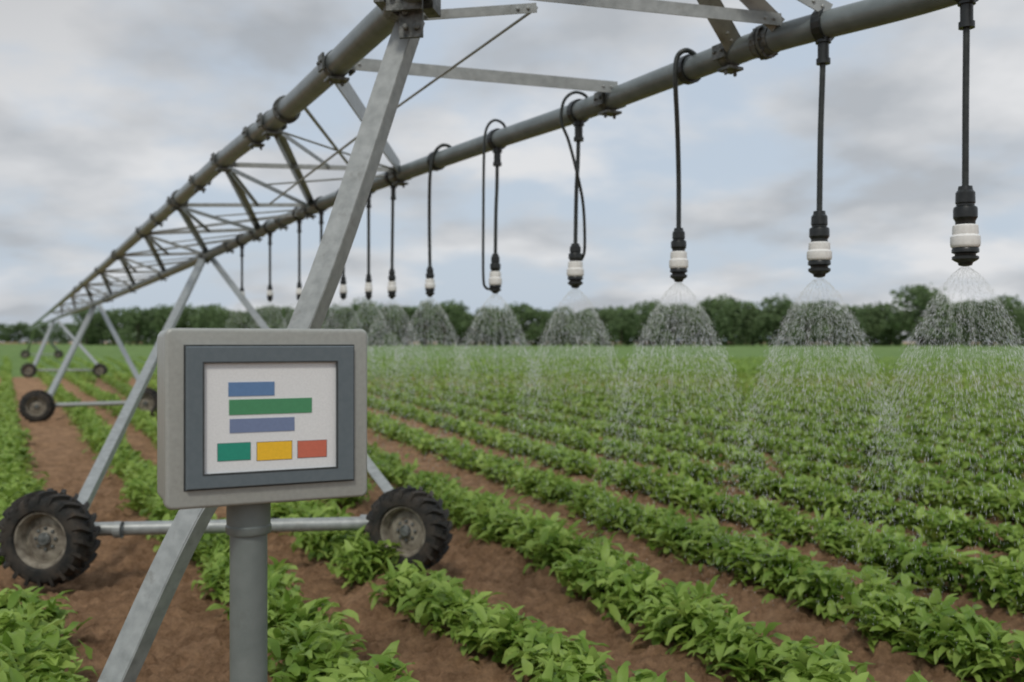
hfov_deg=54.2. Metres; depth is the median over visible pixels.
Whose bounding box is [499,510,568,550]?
crop plant
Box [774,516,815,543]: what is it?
crop plant
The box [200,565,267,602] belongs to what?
crop plant
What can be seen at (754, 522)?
crop plant
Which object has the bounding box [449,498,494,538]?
crop plant
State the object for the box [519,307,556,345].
tree
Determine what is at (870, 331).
tree
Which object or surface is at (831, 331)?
tree
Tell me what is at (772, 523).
crop plant
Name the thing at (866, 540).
crop plant
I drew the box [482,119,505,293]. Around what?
drop sprinkler
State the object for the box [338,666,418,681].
crop plant
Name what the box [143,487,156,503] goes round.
crop plant
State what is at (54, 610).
crop plant
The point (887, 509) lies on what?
crop plant
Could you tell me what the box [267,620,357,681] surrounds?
crop plant
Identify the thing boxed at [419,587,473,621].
crop plant
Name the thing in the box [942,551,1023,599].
crop plant
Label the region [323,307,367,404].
water spray
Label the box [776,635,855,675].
crop plant
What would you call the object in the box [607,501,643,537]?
crop plant
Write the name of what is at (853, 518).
crop plant
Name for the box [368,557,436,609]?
crop plant
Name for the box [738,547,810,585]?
crop plant
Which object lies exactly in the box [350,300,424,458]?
water spray
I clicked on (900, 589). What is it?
crop plant
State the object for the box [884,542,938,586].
crop plant
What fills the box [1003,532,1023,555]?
crop plant
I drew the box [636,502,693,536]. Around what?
crop plant
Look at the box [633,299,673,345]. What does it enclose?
tree
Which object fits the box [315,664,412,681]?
crop plant
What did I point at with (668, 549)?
crop plant
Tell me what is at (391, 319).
tree
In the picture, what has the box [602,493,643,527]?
crop plant
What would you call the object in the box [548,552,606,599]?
crop plant
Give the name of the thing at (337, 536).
crop plant
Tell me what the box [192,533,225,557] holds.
crop plant
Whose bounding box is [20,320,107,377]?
wheel tower
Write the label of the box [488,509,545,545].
crop plant
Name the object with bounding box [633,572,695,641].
crop plant
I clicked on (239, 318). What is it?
water spray
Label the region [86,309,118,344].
tree
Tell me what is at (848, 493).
crop plant
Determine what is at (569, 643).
crop plant
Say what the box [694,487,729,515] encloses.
crop plant
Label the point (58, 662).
crop plant
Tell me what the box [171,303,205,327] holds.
tree
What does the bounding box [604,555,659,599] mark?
crop plant
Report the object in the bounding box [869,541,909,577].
crop plant
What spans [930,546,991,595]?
crop plant
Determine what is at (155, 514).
crop plant
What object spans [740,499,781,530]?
crop plant
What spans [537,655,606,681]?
crop plant
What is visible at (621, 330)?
tree
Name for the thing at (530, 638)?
crop plant
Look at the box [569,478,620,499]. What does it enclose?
crop plant
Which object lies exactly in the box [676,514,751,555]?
crop plant
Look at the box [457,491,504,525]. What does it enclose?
crop plant
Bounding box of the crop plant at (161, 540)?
[153,516,173,552]
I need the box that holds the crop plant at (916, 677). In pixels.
[905,670,932,681]
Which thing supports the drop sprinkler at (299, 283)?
hanging from the irrigation truss
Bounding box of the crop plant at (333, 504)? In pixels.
[311,501,339,515]
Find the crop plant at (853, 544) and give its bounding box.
[822,526,864,561]
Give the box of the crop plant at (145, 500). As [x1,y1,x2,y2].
[136,490,156,518]
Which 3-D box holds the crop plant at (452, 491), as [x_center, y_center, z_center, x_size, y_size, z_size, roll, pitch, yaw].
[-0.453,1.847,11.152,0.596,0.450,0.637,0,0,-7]
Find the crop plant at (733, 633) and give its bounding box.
[696,609,792,681]
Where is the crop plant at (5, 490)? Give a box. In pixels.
[1,487,32,495]
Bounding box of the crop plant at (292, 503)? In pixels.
[276,500,314,515]
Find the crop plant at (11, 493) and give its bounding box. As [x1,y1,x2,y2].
[1,488,31,500]
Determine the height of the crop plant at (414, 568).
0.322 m
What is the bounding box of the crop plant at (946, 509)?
[924,506,966,537]
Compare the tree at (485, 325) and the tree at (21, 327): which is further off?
the tree at (21, 327)
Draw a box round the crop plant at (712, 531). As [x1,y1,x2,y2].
[673,525,726,560]
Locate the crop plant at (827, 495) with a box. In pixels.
[801,484,853,516]
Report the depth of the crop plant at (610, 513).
10.45 m
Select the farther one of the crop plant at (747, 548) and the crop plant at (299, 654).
the crop plant at (747, 548)
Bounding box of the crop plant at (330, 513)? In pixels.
[303,506,346,543]
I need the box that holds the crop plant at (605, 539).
[577,535,630,564]
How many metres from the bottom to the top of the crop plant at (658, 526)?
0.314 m
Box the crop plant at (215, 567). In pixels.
[191,560,229,599]
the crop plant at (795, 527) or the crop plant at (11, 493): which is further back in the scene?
the crop plant at (11, 493)
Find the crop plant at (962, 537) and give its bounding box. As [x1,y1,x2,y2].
[933,521,983,547]
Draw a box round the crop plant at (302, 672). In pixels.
[269,644,347,681]
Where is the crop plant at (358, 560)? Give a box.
[318,539,388,587]
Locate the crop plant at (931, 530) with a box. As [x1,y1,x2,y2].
[908,506,957,546]
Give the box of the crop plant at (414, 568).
[373,563,447,601]
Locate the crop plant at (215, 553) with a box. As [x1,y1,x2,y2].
[201,541,229,571]
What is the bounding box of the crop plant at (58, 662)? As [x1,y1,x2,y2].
[5,642,82,681]
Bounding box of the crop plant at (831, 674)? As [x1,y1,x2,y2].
[769,651,856,681]
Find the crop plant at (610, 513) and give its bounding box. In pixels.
[586,499,628,536]
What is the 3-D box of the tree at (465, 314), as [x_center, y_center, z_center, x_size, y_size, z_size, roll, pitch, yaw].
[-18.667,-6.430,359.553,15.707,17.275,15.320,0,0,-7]
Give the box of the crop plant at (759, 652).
[717,630,787,681]
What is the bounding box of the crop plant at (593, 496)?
[574,493,611,515]
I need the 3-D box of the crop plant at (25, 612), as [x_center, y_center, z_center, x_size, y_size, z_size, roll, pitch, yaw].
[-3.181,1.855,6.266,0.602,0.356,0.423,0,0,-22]
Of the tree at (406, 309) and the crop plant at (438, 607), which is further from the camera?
the tree at (406, 309)
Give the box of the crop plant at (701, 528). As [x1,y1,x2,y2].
[671,519,727,572]
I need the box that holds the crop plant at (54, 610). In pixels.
[7,589,92,632]
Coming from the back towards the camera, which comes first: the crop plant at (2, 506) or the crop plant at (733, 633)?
the crop plant at (2, 506)
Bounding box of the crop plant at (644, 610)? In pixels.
[614,588,689,644]
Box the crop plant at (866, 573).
[836,565,922,612]
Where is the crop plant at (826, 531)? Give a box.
[814,522,845,554]
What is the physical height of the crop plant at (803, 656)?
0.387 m
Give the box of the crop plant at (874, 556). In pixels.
[857,534,908,575]
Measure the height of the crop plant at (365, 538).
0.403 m
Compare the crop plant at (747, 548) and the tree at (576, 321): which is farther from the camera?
the tree at (576, 321)
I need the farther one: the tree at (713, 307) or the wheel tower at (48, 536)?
the tree at (713, 307)
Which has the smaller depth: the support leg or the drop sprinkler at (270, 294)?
the support leg
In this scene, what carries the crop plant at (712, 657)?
on the ground
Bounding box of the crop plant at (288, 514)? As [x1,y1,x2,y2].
[283,505,322,517]
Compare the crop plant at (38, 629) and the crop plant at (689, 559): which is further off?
the crop plant at (689, 559)
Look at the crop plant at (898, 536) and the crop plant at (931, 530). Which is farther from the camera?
the crop plant at (931, 530)
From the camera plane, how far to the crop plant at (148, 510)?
10.57 m
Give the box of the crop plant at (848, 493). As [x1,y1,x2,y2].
[807,482,853,513]
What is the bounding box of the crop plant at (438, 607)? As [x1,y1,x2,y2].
[428,589,491,639]
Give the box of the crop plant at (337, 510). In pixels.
[296,500,354,517]
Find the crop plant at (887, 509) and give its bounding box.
[867,497,914,529]
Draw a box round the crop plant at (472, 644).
[456,604,540,665]
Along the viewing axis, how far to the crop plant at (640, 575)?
7.29 m
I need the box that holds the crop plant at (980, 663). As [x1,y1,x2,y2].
[931,617,1022,681]
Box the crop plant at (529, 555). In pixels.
[521,533,572,563]
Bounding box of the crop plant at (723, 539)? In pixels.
[701,530,753,569]
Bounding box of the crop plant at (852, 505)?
[843,492,884,521]
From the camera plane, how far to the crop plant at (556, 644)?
5.61 m
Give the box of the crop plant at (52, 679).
[10,673,78,681]
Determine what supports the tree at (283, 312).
on the ground
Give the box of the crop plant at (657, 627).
[644,591,714,654]
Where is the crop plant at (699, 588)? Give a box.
[662,575,732,633]
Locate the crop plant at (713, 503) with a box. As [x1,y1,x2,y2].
[686,492,733,519]
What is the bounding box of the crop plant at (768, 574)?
[752,538,820,603]
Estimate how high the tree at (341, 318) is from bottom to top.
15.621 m
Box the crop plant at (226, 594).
[223,575,300,619]
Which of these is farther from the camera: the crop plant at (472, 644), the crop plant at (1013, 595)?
the crop plant at (1013, 595)
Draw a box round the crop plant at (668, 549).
[648,510,695,555]
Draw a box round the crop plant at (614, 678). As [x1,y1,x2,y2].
[591,675,634,681]
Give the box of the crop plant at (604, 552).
[582,531,651,598]
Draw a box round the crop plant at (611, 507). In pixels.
[593,498,630,522]
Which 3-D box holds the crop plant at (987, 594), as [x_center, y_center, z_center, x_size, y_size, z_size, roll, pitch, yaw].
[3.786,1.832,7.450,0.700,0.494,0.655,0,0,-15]
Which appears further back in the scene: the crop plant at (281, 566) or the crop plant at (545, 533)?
the crop plant at (545, 533)
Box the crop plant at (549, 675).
[521,654,594,681]
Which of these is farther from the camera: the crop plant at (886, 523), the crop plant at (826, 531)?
the crop plant at (886, 523)
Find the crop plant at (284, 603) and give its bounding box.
[267,595,303,628]
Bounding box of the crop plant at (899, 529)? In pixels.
[854,525,914,561]
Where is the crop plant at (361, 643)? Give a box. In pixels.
[286,620,365,659]
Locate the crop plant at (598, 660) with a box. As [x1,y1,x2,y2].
[538,646,630,681]
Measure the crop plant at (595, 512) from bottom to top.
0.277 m
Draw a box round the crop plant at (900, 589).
[846,576,917,638]
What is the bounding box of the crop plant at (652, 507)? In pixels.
[639,504,678,535]
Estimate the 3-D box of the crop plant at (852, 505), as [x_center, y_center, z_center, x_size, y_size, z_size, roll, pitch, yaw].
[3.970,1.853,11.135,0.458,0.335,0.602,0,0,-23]
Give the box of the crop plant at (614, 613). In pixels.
[601,583,676,623]
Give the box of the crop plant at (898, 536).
[863,532,927,566]
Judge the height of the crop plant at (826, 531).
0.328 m
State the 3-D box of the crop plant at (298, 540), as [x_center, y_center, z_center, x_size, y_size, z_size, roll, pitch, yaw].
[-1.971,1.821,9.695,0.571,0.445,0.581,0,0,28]
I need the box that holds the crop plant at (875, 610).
[839,587,916,652]
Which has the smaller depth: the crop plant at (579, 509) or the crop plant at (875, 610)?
the crop plant at (875, 610)
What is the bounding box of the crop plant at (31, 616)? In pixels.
[0,602,64,634]
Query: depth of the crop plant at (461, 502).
10.81 m
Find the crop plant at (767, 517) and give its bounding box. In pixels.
[763,507,800,538]
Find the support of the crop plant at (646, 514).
on the ground
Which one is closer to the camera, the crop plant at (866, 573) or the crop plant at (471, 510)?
the crop plant at (866, 573)
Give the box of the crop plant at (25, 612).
[9,605,53,632]
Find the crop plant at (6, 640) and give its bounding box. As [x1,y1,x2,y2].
[0,627,12,651]
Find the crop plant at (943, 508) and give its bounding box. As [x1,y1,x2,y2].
[915,506,959,513]
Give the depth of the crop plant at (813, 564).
7.60 m
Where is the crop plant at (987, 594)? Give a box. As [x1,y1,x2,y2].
[968,550,1023,607]
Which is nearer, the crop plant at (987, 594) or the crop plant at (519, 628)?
the crop plant at (519, 628)
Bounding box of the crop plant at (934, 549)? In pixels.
[901,536,982,593]
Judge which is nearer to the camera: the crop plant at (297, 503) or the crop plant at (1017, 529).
the crop plant at (1017, 529)
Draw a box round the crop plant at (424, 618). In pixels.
[414,578,506,636]
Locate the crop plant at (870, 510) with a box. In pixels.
[856,491,894,523]
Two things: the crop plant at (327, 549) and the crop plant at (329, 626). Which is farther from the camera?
the crop plant at (327, 549)
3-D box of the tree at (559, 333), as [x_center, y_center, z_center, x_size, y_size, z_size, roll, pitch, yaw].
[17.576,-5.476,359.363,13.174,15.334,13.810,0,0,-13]
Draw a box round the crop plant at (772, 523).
[755,512,796,539]
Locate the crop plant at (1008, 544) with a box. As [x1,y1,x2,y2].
[999,533,1018,551]
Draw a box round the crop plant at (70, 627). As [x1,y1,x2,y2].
[0,621,83,661]
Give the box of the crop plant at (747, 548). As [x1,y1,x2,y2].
[727,539,789,586]
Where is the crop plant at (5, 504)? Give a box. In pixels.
[1,499,13,507]
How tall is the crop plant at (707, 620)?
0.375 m
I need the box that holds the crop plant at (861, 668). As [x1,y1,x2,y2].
[785,648,874,681]
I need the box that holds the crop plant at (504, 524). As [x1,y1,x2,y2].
[490,506,533,546]
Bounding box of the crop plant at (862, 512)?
[842,491,883,521]
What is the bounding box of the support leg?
[98,21,424,681]
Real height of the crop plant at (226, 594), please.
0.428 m
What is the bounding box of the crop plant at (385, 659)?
[338,640,414,681]
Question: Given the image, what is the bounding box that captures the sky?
[0,0,1023,341]
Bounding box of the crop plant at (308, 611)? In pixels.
[272,597,359,640]
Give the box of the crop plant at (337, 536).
[331,530,366,562]
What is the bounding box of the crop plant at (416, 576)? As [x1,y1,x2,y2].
[396,569,462,613]
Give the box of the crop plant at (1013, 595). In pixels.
[981,569,1023,615]
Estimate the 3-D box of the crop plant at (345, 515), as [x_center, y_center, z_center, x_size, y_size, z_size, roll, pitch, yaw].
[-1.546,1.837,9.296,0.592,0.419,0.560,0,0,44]
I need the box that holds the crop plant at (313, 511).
[291,505,338,542]
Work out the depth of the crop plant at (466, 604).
6.68 m
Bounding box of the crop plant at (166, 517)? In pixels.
[153,513,174,550]
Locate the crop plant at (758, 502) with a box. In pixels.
[731,495,784,521]
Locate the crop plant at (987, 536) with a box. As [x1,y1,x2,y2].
[956,512,1009,548]
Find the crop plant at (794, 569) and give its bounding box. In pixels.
[779,560,837,599]
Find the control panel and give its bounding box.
[157,328,366,681]
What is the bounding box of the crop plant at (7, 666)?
[0,652,47,681]
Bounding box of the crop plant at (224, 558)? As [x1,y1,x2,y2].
[202,552,229,590]
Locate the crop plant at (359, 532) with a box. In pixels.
[332,525,384,573]
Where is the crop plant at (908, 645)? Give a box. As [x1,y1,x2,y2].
[896,609,976,657]
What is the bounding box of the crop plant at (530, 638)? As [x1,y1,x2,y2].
[503,628,566,681]
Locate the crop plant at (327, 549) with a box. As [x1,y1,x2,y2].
[304,530,354,560]
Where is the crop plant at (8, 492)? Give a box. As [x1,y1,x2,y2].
[0,484,19,500]
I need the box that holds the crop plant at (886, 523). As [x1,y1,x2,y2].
[871,500,901,525]
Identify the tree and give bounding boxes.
[0,323,11,343]
[2,324,21,343]
[10,322,31,343]
[25,325,41,343]
[34,321,54,342]
[48,322,67,343]
[60,323,74,343]
[69,306,105,344]
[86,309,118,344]
[100,307,134,344]
[118,305,154,344]
[136,304,163,344]
[151,304,185,332]
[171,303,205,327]
[189,303,225,327]
[207,306,240,327]
[228,310,253,327]
[248,306,281,328]
[269,305,293,328]
[322,304,343,328]
[329,303,359,328]
[347,298,393,345]
[368,303,403,345]
[393,306,424,343]
[406,300,443,345]
[425,301,467,345]
[445,299,480,345]
[463,304,500,345]
[482,306,513,345]
[499,302,535,345]
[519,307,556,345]
[543,304,575,345]
[565,310,597,345]
[587,306,618,345]
[604,306,638,345]
[618,302,655,345]
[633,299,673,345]
[656,303,692,345]
[676,306,707,345]
[693,295,734,345]
[709,294,755,345]
[729,299,768,345]
[750,293,791,345]
[764,298,809,345]
[785,301,828,345]
[810,298,846,345]
[834,305,867,345]
[854,302,892,345]
[870,301,911,345]
[880,282,956,345]
[911,300,956,345]
[931,301,976,345]
[954,298,996,345]
[971,296,1015,345]
[992,294,1023,345]
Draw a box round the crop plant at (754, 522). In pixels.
[736,497,795,537]
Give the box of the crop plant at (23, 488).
[0,484,34,494]
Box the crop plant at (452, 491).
[447,487,482,519]
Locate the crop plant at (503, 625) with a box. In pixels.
[464,600,545,664]
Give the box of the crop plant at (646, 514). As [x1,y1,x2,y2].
[629,504,677,546]
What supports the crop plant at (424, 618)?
on the ground
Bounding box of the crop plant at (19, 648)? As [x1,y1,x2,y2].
[0,631,61,674]
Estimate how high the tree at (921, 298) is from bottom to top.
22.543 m
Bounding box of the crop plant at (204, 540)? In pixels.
[195,533,229,568]
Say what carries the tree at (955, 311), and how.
on the ground
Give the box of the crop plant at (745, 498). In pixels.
[713,494,753,521]
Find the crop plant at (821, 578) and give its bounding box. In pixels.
[794,565,866,621]
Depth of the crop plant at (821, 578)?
7.21 m
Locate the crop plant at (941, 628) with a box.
[893,607,1001,678]
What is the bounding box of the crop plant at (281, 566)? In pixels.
[229,556,304,600]
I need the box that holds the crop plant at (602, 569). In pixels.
[574,559,644,613]
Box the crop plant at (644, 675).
[617,662,676,681]
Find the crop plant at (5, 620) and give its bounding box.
[0,617,17,642]
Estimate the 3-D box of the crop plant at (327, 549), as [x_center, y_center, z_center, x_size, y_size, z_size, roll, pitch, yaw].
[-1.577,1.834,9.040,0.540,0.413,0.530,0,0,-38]
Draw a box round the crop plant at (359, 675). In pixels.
[329,666,390,681]
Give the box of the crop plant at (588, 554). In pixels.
[566,549,618,590]
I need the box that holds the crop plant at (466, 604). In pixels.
[423,596,504,642]
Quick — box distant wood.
[81,303,1022,345]
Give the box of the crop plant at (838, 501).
[822,491,861,518]
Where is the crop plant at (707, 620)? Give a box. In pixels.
[661,604,745,661]
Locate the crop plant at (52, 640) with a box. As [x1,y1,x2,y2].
[0,619,97,680]
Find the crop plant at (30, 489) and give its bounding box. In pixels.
[0,482,38,497]
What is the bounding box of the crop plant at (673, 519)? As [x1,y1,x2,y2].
[631,513,676,547]
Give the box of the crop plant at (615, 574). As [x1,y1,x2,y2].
[596,566,650,619]
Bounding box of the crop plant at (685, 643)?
[653,595,737,656]
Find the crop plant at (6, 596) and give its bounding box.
[0,584,46,610]
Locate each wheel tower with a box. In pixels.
[0,258,452,587]
[18,304,156,421]
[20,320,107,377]
[20,328,63,357]
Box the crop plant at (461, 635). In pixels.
[446,603,511,656]
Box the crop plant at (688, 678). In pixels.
[685,672,694,681]
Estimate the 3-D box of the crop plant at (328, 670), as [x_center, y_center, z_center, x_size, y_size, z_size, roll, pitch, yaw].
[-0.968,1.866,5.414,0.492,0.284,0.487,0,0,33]
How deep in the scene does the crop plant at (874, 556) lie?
8.59 m
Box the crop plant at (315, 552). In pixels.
[292,531,332,560]
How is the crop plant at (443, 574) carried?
on the ground
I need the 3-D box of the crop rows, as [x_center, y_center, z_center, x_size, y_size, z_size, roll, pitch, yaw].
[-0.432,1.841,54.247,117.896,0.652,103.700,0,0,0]
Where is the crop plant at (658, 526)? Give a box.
[638,514,677,537]
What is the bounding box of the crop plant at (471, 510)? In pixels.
[454,499,490,526]
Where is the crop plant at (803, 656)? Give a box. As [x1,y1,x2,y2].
[755,640,861,681]
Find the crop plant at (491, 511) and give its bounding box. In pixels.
[461,504,516,541]
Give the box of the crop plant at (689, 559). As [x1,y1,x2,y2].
[686,537,725,565]
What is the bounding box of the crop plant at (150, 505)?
[139,497,154,520]
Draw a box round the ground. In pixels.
[0,342,1023,681]
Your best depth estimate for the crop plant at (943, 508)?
10.30 m
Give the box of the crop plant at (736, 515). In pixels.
[724,499,752,525]
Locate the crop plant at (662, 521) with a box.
[646,516,690,555]
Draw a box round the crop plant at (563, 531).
[530,525,602,565]
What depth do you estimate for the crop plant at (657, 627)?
6.54 m
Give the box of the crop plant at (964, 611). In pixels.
[918,604,1013,662]
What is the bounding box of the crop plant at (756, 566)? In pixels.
[751,547,801,594]
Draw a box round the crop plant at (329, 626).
[270,621,366,681]
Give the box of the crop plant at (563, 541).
[520,530,592,577]
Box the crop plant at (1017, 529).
[988,522,1023,558]
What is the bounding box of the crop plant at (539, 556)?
[520,526,578,564]
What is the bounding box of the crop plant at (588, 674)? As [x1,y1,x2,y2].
[535,667,600,681]
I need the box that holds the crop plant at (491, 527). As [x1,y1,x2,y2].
[477,504,525,547]
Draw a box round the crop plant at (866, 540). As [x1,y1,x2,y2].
[840,523,909,568]
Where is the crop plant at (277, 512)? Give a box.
[271,502,297,532]
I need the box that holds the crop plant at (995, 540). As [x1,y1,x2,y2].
[982,523,1015,550]
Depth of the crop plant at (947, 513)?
9.96 m
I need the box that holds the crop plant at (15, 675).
[0,666,25,681]
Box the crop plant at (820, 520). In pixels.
[800,505,849,546]
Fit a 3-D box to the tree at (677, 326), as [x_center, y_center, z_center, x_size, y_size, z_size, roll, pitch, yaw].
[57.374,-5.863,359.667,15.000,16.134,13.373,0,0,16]
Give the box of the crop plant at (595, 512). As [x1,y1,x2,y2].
[584,497,612,521]
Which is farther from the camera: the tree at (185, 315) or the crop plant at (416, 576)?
the tree at (185, 315)
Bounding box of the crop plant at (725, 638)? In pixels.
[705,605,774,673]
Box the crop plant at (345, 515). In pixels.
[327,514,350,534]
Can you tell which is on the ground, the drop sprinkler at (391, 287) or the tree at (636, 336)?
the tree at (636, 336)
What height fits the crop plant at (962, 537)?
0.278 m
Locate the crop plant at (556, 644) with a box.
[531,633,613,680]
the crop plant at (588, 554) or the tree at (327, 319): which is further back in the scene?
the tree at (327, 319)
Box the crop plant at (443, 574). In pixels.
[403,568,466,617]
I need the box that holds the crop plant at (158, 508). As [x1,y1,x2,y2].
[146,499,176,539]
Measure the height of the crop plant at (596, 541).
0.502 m
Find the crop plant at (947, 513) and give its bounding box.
[938,512,973,540]
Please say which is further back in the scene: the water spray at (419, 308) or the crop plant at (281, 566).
the water spray at (419, 308)
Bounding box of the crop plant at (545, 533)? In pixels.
[523,520,579,573]
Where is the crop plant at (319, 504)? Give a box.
[285,500,329,532]
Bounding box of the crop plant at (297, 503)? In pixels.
[287,500,322,514]
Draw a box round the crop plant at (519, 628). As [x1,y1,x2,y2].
[493,618,567,669]
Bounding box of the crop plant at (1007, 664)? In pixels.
[979,630,1023,681]
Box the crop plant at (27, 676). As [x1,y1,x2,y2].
[3,658,87,681]
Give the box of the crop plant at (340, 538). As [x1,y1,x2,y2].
[330,532,352,566]
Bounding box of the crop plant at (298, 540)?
[279,506,333,550]
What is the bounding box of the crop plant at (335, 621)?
[307,612,366,650]
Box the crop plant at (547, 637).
[512,625,566,677]
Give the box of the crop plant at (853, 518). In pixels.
[810,515,864,551]
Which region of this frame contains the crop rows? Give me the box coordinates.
[0,356,1023,677]
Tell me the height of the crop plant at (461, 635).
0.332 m
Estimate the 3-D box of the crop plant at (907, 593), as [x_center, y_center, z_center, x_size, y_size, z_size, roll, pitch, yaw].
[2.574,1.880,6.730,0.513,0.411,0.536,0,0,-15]
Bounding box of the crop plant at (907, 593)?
[850,588,917,640]
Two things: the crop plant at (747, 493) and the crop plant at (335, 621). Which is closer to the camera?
the crop plant at (335, 621)
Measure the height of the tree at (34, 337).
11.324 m
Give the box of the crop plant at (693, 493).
[678,483,730,511]
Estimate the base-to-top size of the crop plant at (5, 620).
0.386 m
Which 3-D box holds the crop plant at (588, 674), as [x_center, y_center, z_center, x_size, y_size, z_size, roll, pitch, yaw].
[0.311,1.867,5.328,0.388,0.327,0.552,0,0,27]
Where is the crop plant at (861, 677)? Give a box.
[850,672,876,681]
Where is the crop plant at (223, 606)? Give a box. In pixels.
[206,570,298,619]
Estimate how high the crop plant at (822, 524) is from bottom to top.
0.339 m
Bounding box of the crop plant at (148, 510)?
[139,493,164,517]
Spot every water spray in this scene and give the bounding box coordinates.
[224,302,257,327]
[250,302,286,328]
[282,303,295,328]
[323,300,399,450]
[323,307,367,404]
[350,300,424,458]
[367,299,455,468]
[368,297,497,482]
[421,294,570,505]
[494,288,656,532]
[579,283,781,570]
[702,278,946,619]
[830,266,1023,639]
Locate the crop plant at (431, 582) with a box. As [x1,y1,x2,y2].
[394,573,455,627]
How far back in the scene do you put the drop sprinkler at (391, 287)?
10.52 m
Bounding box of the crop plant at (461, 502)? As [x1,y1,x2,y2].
[443,490,478,529]
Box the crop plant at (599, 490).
[568,486,612,507]
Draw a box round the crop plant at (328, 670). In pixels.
[303,652,353,681]
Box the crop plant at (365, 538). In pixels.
[345,532,400,570]
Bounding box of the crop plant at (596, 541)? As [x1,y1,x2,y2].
[551,531,625,579]
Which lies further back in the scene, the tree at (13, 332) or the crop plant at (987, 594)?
the tree at (13, 332)
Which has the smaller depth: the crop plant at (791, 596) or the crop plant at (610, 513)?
the crop plant at (791, 596)
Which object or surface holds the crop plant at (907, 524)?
on the ground
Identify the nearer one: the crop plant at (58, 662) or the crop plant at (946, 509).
the crop plant at (58, 662)
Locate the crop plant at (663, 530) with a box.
[645,521,689,547]
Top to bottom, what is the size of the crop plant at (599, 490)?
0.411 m
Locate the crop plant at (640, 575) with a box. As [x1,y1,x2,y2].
[605,563,665,616]
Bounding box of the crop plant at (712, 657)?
[687,626,758,673]
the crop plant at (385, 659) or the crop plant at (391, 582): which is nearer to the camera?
the crop plant at (385, 659)
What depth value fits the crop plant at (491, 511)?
9.87 m
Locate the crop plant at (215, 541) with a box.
[193,535,229,568]
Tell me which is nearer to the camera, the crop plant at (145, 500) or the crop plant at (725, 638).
the crop plant at (725, 638)
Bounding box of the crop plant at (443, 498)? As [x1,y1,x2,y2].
[433,490,462,517]
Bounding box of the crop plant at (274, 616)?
[267,589,301,637]
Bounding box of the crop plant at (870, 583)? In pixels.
[851,578,900,618]
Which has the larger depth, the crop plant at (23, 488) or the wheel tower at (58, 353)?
the wheel tower at (58, 353)
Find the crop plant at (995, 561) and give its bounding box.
[965,549,1018,599]
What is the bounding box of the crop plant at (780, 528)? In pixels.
[770,510,813,545]
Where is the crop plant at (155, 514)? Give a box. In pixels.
[150,510,163,519]
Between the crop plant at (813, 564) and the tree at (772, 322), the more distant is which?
the tree at (772, 322)
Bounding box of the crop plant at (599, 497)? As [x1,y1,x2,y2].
[584,493,631,524]
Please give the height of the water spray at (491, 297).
1.814 m
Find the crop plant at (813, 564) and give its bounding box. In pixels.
[790,562,853,610]
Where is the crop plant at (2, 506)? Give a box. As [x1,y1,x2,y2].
[0,499,8,511]
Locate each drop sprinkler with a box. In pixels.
[235,233,247,295]
[263,220,275,301]
[292,207,304,299]
[313,196,326,241]
[336,189,346,299]
[365,191,375,299]
[384,172,396,298]
[425,143,451,296]
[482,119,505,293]
[560,91,588,287]
[669,48,700,281]
[807,8,834,277]
[950,0,980,266]
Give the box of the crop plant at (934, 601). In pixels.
[860,588,982,652]
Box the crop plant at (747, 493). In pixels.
[725,489,754,520]
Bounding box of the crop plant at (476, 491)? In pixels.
[451,486,501,520]
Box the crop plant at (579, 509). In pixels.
[556,485,607,518]
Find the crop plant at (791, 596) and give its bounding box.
[778,565,850,614]
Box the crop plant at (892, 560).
[882,539,929,576]
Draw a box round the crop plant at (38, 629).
[0,625,74,646]
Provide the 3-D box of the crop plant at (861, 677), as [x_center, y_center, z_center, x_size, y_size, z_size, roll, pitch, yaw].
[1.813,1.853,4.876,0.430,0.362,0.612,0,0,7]
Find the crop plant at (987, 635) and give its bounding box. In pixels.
[940,612,1023,681]
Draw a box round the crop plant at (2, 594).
[0,588,7,608]
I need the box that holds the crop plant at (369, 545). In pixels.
[336,535,402,585]
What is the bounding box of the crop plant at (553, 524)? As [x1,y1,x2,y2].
[514,520,581,557]
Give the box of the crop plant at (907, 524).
[902,509,925,532]
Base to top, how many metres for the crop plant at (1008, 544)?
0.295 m
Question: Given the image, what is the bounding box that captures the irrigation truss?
[26,0,956,330]
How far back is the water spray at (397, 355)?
10.53 m
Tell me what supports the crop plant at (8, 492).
on the ground
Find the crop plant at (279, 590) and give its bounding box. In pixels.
[269,587,284,597]
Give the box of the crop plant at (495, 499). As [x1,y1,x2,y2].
[474,492,530,525]
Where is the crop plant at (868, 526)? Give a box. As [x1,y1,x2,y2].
[831,520,885,555]
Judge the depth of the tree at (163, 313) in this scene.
353.47 m
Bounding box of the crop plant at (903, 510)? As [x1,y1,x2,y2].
[879,501,922,532]
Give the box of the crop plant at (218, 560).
[209,551,268,589]
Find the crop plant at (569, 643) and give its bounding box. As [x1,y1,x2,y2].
[512,630,608,679]
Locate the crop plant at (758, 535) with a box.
[711,530,787,573]
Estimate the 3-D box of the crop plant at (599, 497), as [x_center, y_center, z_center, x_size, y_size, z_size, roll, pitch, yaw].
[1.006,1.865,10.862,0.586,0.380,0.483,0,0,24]
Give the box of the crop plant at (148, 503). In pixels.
[138,495,155,517]
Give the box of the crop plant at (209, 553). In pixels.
[194,545,228,575]
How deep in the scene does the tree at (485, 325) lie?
353.91 m
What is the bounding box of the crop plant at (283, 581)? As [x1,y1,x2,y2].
[223,571,287,613]
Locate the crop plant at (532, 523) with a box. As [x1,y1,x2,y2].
[505,512,575,545]
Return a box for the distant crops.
[0,344,1023,378]
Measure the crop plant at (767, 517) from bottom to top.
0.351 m
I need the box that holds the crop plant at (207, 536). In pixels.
[191,534,212,561]
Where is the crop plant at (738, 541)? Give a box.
[705,534,759,586]
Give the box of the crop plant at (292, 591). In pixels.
[229,587,310,629]
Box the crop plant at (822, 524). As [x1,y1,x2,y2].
[812,516,865,550]
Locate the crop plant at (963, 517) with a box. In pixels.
[929,508,991,546]

